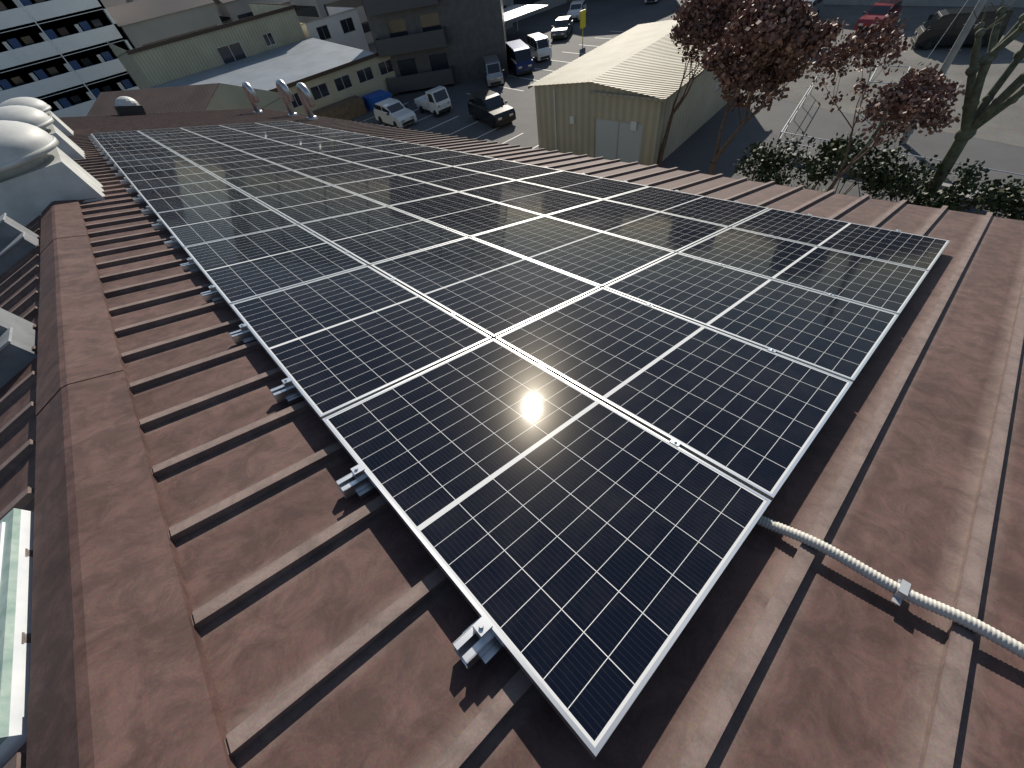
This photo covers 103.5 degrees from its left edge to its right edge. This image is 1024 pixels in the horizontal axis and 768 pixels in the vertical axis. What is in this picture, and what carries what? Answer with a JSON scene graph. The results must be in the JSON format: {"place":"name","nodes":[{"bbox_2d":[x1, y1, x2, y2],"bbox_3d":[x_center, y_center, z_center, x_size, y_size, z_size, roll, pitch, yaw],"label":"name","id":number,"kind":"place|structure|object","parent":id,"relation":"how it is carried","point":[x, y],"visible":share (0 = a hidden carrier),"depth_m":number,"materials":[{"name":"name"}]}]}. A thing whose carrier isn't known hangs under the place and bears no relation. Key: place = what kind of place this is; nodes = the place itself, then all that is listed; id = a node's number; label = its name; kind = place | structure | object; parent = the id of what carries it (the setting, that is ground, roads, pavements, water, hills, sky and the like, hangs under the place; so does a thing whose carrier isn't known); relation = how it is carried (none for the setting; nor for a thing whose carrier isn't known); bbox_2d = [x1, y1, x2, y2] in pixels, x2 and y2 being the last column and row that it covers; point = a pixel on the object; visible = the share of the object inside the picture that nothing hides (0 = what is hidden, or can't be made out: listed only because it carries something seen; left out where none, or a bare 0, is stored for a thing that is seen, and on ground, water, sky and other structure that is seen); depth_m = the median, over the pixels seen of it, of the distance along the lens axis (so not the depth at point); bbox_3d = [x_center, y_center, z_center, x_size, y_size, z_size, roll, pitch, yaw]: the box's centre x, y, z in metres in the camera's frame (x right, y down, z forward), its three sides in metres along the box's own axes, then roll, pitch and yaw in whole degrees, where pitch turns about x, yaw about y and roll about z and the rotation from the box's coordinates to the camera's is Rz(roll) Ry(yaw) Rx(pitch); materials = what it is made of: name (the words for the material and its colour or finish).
{"place":"outdoors","nodes":[
{"label":"outdoors","id":0,"kind":"place"},
{"bbox_2d":[106,4,305,88],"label":"warehouse walls","id":1,"kind":"structure","parent":0,"point":[152,67],"depth_m":39.94,"materials":[{"name":"metal"}]},
{"bbox_2d":[126,3,295,54],"bbox_3d":[-33.381,-38.212,42.934,16.470,0.280,14.340,-39,55,-21],"label":"roof edge","id":2,"kind":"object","parent":1,"relation":"attached to","point":[194,34],"depth_m":38.99,"materials":[{"name":"metal"}]},
{"bbox_2d":[216,32,275,63],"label":"window frames","id":3,"kind":"structure","parent":1,"relation":"attached to","point":[242,48],"depth_m":41.26,"materials":[{"name":"black metal"}]},
{"bbox_2d":[217,33,275,63],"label":"windows","id":4,"kind":"structure","parent":3,"relation":"in","point":[227,56],"depth_m":40.97,"materials":[{"name":"black glass"}]},
{"bbox_2d":[205,83,295,111],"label":"neighbour slate walls","id":5,"kind":"structure","parent":0,"point":[224,96],"depth_m":24.22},
{"bbox_2d":[87,83,272,115],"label":"roof","id":6,"kind":"structure","parent":5,"relation":"on","point":[178,98],"depth_m":23.92,"materials":[{"name":"brown metal"}]},
{"bbox_2d":[300,7,369,50],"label":"house walls","id":7,"kind":"structure","parent":0,"point":[356,38],"depth_m":46.59,"materials":[{"name":"grey paint"}]},
{"bbox_2d":[316,17,355,39],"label":"window frames","id":8,"kind":"structure","parent":7,"relation":"attached to","point":[340,23],"depth_m":46.29,"materials":[{"name":"black metal"}]},
{"bbox_2d":[316,18,354,39],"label":"windows","id":9,"kind":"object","parent":8,"relation":"in","point":[320,31],"visible":0.9,"depth_m":46.28,"materials":[{"name":"black glass"}]},
{"bbox_2d":[289,53,396,114],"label":"warehouse walls","id":10,"kind":"structure","parent":0,"point":[378,82],"depth_m":37.09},
{"bbox_2d":[147,37,373,90],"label":"warehouse roof","id":11,"kind":"structure","parent":10,"relation":"on","point":[292,62],"depth_m":38.27,"materials":[{"name":"grey metal"}]},
{"bbox_2d":[268,52,377,91],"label":"roof fascia","id":12,"kind":"structure","parent":10,"relation":"attached to","point":[332,70],"depth_m":35.51,"materials":[{"name":"grey metal"}]},
{"bbox_2d":[292,59,393,108],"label":"window frames","id":13,"kind":"structure","parent":10,"relation":"in","point":[343,83],"depth_m":36.97,"materials":[{"name":"white metal"}]},
{"bbox_2d":[291,59,392,107],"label":"windows","id":14,"kind":"structure","parent":13,"relation":"in","point":[324,91],"depth_m":36.86,"materials":[{"name":"black glass"}]},
{"bbox_2d":[534,71,733,165],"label":"shed walls","id":15,"kind":"structure","parent":0,"point":[703,102],"depth_m":23.86,"materials":[{"name":"beige metal"}]},
{"bbox_2d":[553,89,636,149],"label":"shed fixtures","id":16,"kind":"object","parent":15,"relation":"attached to","point":[633,125],"visible":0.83,"depth_m":24.36,"materials":[{"name":"grey metal"}]},
{"bbox_2d":[528,18,706,101],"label":"shed roof","id":17,"kind":"structure","parent":15,"relation":"on","point":[645,59],"depth_m":23.74,"materials":[{"name":"beige metal"}]},
{"bbox_2d":[594,84,718,163],"bbox_3d":[9.946,-16.055,24.589,2.849,2.350,9.761,55,75,37],"label":"door frame","id":18,"kind":"object","parent":15,"relation":"attached to","point":[618,133],"visible":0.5,"depth_m":23.44,"materials":[{"name":"grey metal"}]},
{"bbox_2d":[595,81,719,163],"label":"doors","id":19,"kind":"structure","parent":18,"relation":"in","point":[629,145],"depth_m":23.69,"materials":[{"name":"grey metal"}]},
{"bbox_2d":[348,0,1023,216],"bbox_3d":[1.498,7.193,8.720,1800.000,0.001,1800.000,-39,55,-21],"label":"ground","id":20,"kind":"structure","parent":0,"point":[695,151],"depth_m":26.60,"materials":[{"name":"grey asphalt"}]},
{"bbox_2d":[0,0,138,116],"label":"apartment block","id":21,"kind":"structure","parent":20,"relation":"on","point":[47,12],"depth_m":47.12,"materials":[{"name":"grey concrete"}]},
{"bbox_2d":[18,0,95,98],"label":"pipe","id":22,"kind":"object","parent":21,"relation":"attached to","point":[55,47],"visible":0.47,"depth_m":46.28,"materials":[{"name":"grey metal"}]},
{"bbox_2d":[0,0,132,107],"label":"apartment doors","id":23,"kind":"structure","parent":21,"relation":"attached to","point":[5,84],"depth_m":47.79,"materials":[{"name":"black glass"}]},
{"bbox_2d":[0,0,136,111],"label":"apartment recess","id":24,"kind":"object","parent":21,"relation":"attached to","point":[20,74],"depth_m":47.98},
{"bbox_2d":[0,0,136,104],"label":"apartment windows","id":25,"kind":"structure","parent":21,"relation":"attached to","point":[52,71],"depth_m":47.84,"materials":[{"name":"black glass"}]},
{"bbox_2d":[313,95,367,120],"bbox_3d":[-15.650,-24.684,36.681,4.500,1.200,1.500,-39,55,-21],"label":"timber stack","id":26,"kind":"object","parent":20,"relation":"on","point":[350,108],"visible":0.71,"depth_m":36.35,"materials":[{"name":"brown wood"}]},
{"bbox_2d":[119,0,566,47],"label":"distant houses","id":27,"kind":"structure","parent":20,"relation":"on","point":[140,33],"depth_m":52.27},
{"bbox_2d":[100,0,233,26],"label":"distant roofs","id":28,"kind":"structure","parent":27,"relation":"on","point":[123,12],"depth_m":50.56,"materials":[{"name":"grey metal"}]},
{"bbox_2d":[131,0,540,48],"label":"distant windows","id":29,"kind":"structure","parent":27,"relation":"attached to","point":[309,11],"depth_m":54.19,"materials":[{"name":"black glass"}]},
{"bbox_2d":[362,89,391,110],"bbox_3d":[-12.542,-26.545,37.802,2.000,1.000,2.000,-39,55,-21],"label":"blue tarp","id":30,"kind":"object","parent":20,"relation":"on","point":[370,100],"visible":0.57,"depth_m":37.27,"materials":[{"name":"blue"}]},
{"bbox_2d":[374,98,416,128],"bbox_3d":[-9.954,-22.883,34.077,2.050,1.478,4.040,-39,55,-21],"label":"white car","id":31,"kind":"object","parent":20,"relation":"on","point":[395,112],"visible":0.98,"depth_m":33.47,"materials":[{"name":"white paint"}]},
{"bbox_2d":[414,86,451,116],"bbox_3d":[-6.835,-24.240,34.464,1.494,1.778,3.410,-39,55,-21],"label":"kei truck","id":32,"kind":"object","parent":20,"relation":"on","point":[435,101],"visible":1,"depth_m":33.65,"materials":[{"name":"white paint"}]},
{"bbox_2d":[367,0,507,82],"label":"dark block","id":33,"kind":"structure","parent":20,"relation":"on","point":[476,31],"depth_m":36.97,"materials":[{"name":"grey concrete"}]},
{"bbox_2d":[361,0,455,93],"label":"balconies","id":34,"kind":"structure","parent":33,"relation":"attached to","point":[412,43],"depth_m":36.67,"materials":[{"name":"grey concrete"}]},
{"bbox_2d":[468,89,515,127],"bbox_3d":[-1.650,-21.415,31.361,2.120,1.686,4.340,-30,53,-15],"label":"black suv","id":35,"kind":"object","parent":20,"relation":"on","point":[492,108],"visible":1,"depth_m":30.65,"materials":[{"name":"black paint"}]},
{"bbox_2d":[364,31,619,148],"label":"parking lines","id":36,"kind":"object","parent":20,"relation":"on","point":[498,86],"visible":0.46,"depth_m":34.81,"materials":[{"name":"white paint"}]},
{"bbox_2d":[483,54,503,87],"bbox_3d":[-1.787,-29.181,37.632,1.840,1.778,3.440,-11,50,1],"label":"silver van","id":37,"kind":"object","parent":20,"relation":"on","point":[493,73],"visible":1,"depth_m":36.65,"materials":[{"name":"grey paint"}]},
{"bbox_2d":[506,39,534,75],"bbox_3d":[0.680,-31.458,38.950,2.060,1.957,4.740,-15,50,-3],"label":"blue van","id":38,"kind":"object","parent":20,"relation":"on","point":[520,60],"visible":0.94,"depth_m":37.71,"materials":[{"name":"blue paint"}]},
{"bbox_2d":[504,4,547,30],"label":"canopy","id":39,"kind":"object","parent":20,"relation":"on","point":[516,11],"visible":0.35,"depth_m":46.20,"materials":[{"name":"silver metal"}]},
{"bbox_2d":[527,32,551,61],"bbox_3d":[2.704,-34.090,40.867,1.840,1.778,3.440,-19,51,-6],"label":"white van","id":40,"kind":"object","parent":20,"relation":"on","point":[539,45],"visible":0.81,"depth_m":40.00,"materials":[{"name":"white paint"}]},
{"bbox_2d":[551,15,572,39],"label":"grey car","id":41,"kind":"object","parent":20,"relation":"on","point":[563,27],"visible":1,"depth_m":44.82,"materials":[{"name":"grey paint"}]},
{"bbox_2d":[567,0,586,19],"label":"far white car","id":42,"kind":"object","parent":20,"relation":"on","point":[577,7],"visible":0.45,"depth_m":49.41,"materials":[{"name":"white paint"}]},
{"bbox_2d":[580,9,585,42],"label":"parking sign","id":43,"kind":"object","parent":20,"relation":"on","point":[582,19],"visible":1,"depth_m":41.77,"materials":[{"name":"yellow metal"}]},
{"bbox_2d":[645,0,658,3],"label":"car","id":44,"kind":"object","parent":20,"relation":"on","point":[647,1],"visible":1,"depth_m":50.19,"materials":[{"name":"white paint"}]},
{"bbox_2d":[657,0,753,166],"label":"maple tree","id":45,"kind":"object","parent":20,"relation":"on","point":[710,19],"depth_m":18.16,"materials":[{"name":"brown plant"}]},
{"bbox_2d":[700,0,848,174],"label":"tree","id":46,"kind":"object","parent":20,"relation":"on","point":[795,29],"depth_m":14.07,"materials":[{"name":"brown plant"}]},
{"bbox_2d":[788,181,891,200],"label":"hedge leaves","id":47,"kind":"object","parent":20,"relation":"on","point":[810,184],"visible":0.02,"depth_m":16.85,"materials":[{"name":"green plant"}]},
{"bbox_2d":[733,132,1023,220],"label":"hedge leaves","id":48,"kind":"object","parent":20,"relation":"on","point":[1009,193],"visible":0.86,"depth_m":16.75,"materials":[{"name":"green plant"}]},
{"bbox_2d":[740,5,1023,146],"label":"pavement","id":49,"kind":"structure","parent":20,"relation":"on","point":[1005,126],"depth_m":27.71,"materials":[{"name":"grey concrete"}]},
{"bbox_2d":[803,0,823,16],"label":"silver car","id":50,"kind":"object","parent":49,"relation":"on","point":[818,4],"visible":0.14,"depth_m":37.19,"materials":[{"name":"grey paint"}]},
{"bbox_2d":[854,0,901,31],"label":"red car","id":51,"kind":"object","parent":49,"relation":"on","point":[880,9],"visible":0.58,"depth_m":33.20,"materials":[{"name":"red paint"}]},
{"bbox_2d":[910,5,1013,49],"bbox_3d":[31.927,-25.378,28.796,4.740,1.957,2.060,14,55,20],"label":"black wagon","id":52,"kind":"object","parent":49,"relation":"on","point":[928,34],"visible":0.81,"depth_m":28.45,"materials":[{"name":"black paint"}]},
{"bbox_2d":[774,65,1023,187],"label":"fence","id":53,"kind":"object","parent":20,"relation":"on","point":[807,93],"visible":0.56,"depth_m":22.33,"materials":[{"name":"silver metal"}]},
{"bbox_2d":[781,150,1023,211],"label":"concrete blocks","id":54,"kind":"structure","parent":20,"relation":"on","point":[922,184],"depth_m":18.96,"materials":[{"name":"grey concrete"}]},
{"bbox_2d":[865,0,986,145],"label":"utility pole","id":55,"kind":"object","parent":20,"relation":"on","point":[961,38],"visible":0.45,"depth_m":18.58,"materials":[{"name":"concrete"}]},
{"bbox_2d":[922,0,1023,197],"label":"tree","id":56,"kind":"object","parent":20,"relation":"on","point":[975,116],"visible":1,"depth_m":14.34,"materials":[{"name":"brown plant"}]},
{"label":"building","id":57,"kind":"structure","parent":20,"relation":"on"},
{"bbox_2d":[0,97,73,135],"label":"ridge ventilator","id":58,"kind":"object","parent":57,"relation":"on","point":[58,123],"visible":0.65,"depth_m":12.25,"materials":[{"name":"white metal"}]},
{"bbox_2d":[242,79,317,119],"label":"roof vent pipes","id":59,"kind":"object","parent":57,"relation":"on","point":[306,97],"visible":0.9,"depth_m":17.39,"materials":[{"name":"silver metal"}]},
{"bbox_2d":[58,108,1023,767],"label":"roof slope","id":60,"kind":"structure","parent":57,"relation":"on","point":[330,622],"depth_m":1.54,"materials":[{"name":"metal"}]},
{"bbox_2d":[0,105,85,159],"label":"ridge ventilator","id":61,"kind":"object","parent":60,"relation":"on","point":[42,120],"visible":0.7,"depth_m":8.66,"materials":[{"name":"white metal"}]},
{"bbox_2d":[0,120,105,226],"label":"ridge ventilator","id":62,"kind":"object","parent":60,"relation":"on","point":[40,171],"visible":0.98,"depth_m":5.69,"materials":[{"name":"white metal"}]},
{"bbox_2d":[114,96,145,115],"bbox_3d":[-18.100,-13.104,19.023,1.000,0.760,1.000,-30,46,-32],"label":"roof ventilator","id":63,"kind":"object","parent":60,"relation":"on","point":[126,106],"visible":0.99,"depth_m":18.77,"materials":[{"name":"silver metal"}]},
{"bbox_2d":[26,200,236,767],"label":"ridge cap","id":64,"kind":"object","parent":60,"relation":"on","point":[120,675],"visible":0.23,"depth_m":1.49,"materials":[{"name":"metal"}]},
{"bbox_2d":[88,136,503,669],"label":"mounting rails","id":65,"kind":"object","parent":60,"relation":"on","point":[471,648],"visible":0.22,"depth_m":1.78,"materials":[{"name":"silver metal"}]},
{"bbox_2d":[90,123,900,640],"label":"panel clamps","id":66,"kind":"object","parent":65,"relation":"attached to","point":[482,627],"visible":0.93,"depth_m":2.38,"materials":[{"name":"silver metal"}]},
{"bbox_2d":[91,121,949,758],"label":"solar panel frames","id":67,"kind":"structure","parent":60,"relation":"on","point":[549,697],"depth_m":2.57,"materials":[{"name":"silver metal"}]},
{"bbox_2d":[92,121,947,746],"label":"solar panels","id":68,"kind":"object","parent":67,"relation":"in","point":[580,543],"visible":1,"depth_m":2.58,"materials":[{"name":"glass"}]},
{"bbox_2d":[757,515,1023,659],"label":"flex conduit","id":69,"kind":"object","parent":60,"relation":"on","point":[992,634],"visible":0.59,"depth_m":1.40,"materials":[{"name":"grey"}]},
{"bbox_2d":[891,579,910,605],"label":"conduit clips","id":70,"kind":"object","parent":69,"relation":"attached to","point":[900,594],"visible":0.96,"depth_m":1.39,"materials":[{"name":"silver metal"}]},
{"bbox_2d":[807,11,965,191],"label":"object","id":71,"kind":"object","parent":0,"point":[926,94],"depth_m":13.79,"materials":[{"name":"brown plant"}]},
{"bbox_2d":[823,0,1023,6],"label":"lot boundary wall","id":72,"kind":"structure","parent":0,"point":[973,3],"depth_m":35.54,"materials":[{"name":"concrete"}]},
{"label":"building","id":73,"kind":"structure","parent":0},
{"bbox_2d":[0,215,48,767],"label":"roof slope","id":74,"kind":"structure","parent":73,"relation":"on","point":[19,287],"depth_m":2.56,"materials":[{"name":"metal"}]},
{"bbox_2d":[0,508,33,767],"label":"skylight","id":75,"kind":"object","parent":74,"relation":"on","point":[16,540],"visible":0.92,"depth_m":1.45,"materials":[{"name":"glass"}]},
{"bbox_2d":[0,308,37,387],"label":"skylight","id":76,"kind":"object","parent":74,"relation":"on","point":[18,337],"visible":0.85,"depth_m":2.93},
{"bbox_2d":[0,213,39,274],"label":"skylight","id":77,"kind":"object","parent":74,"relation":"on","point":[18,241],"visible":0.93,"depth_m":4.73}
]}

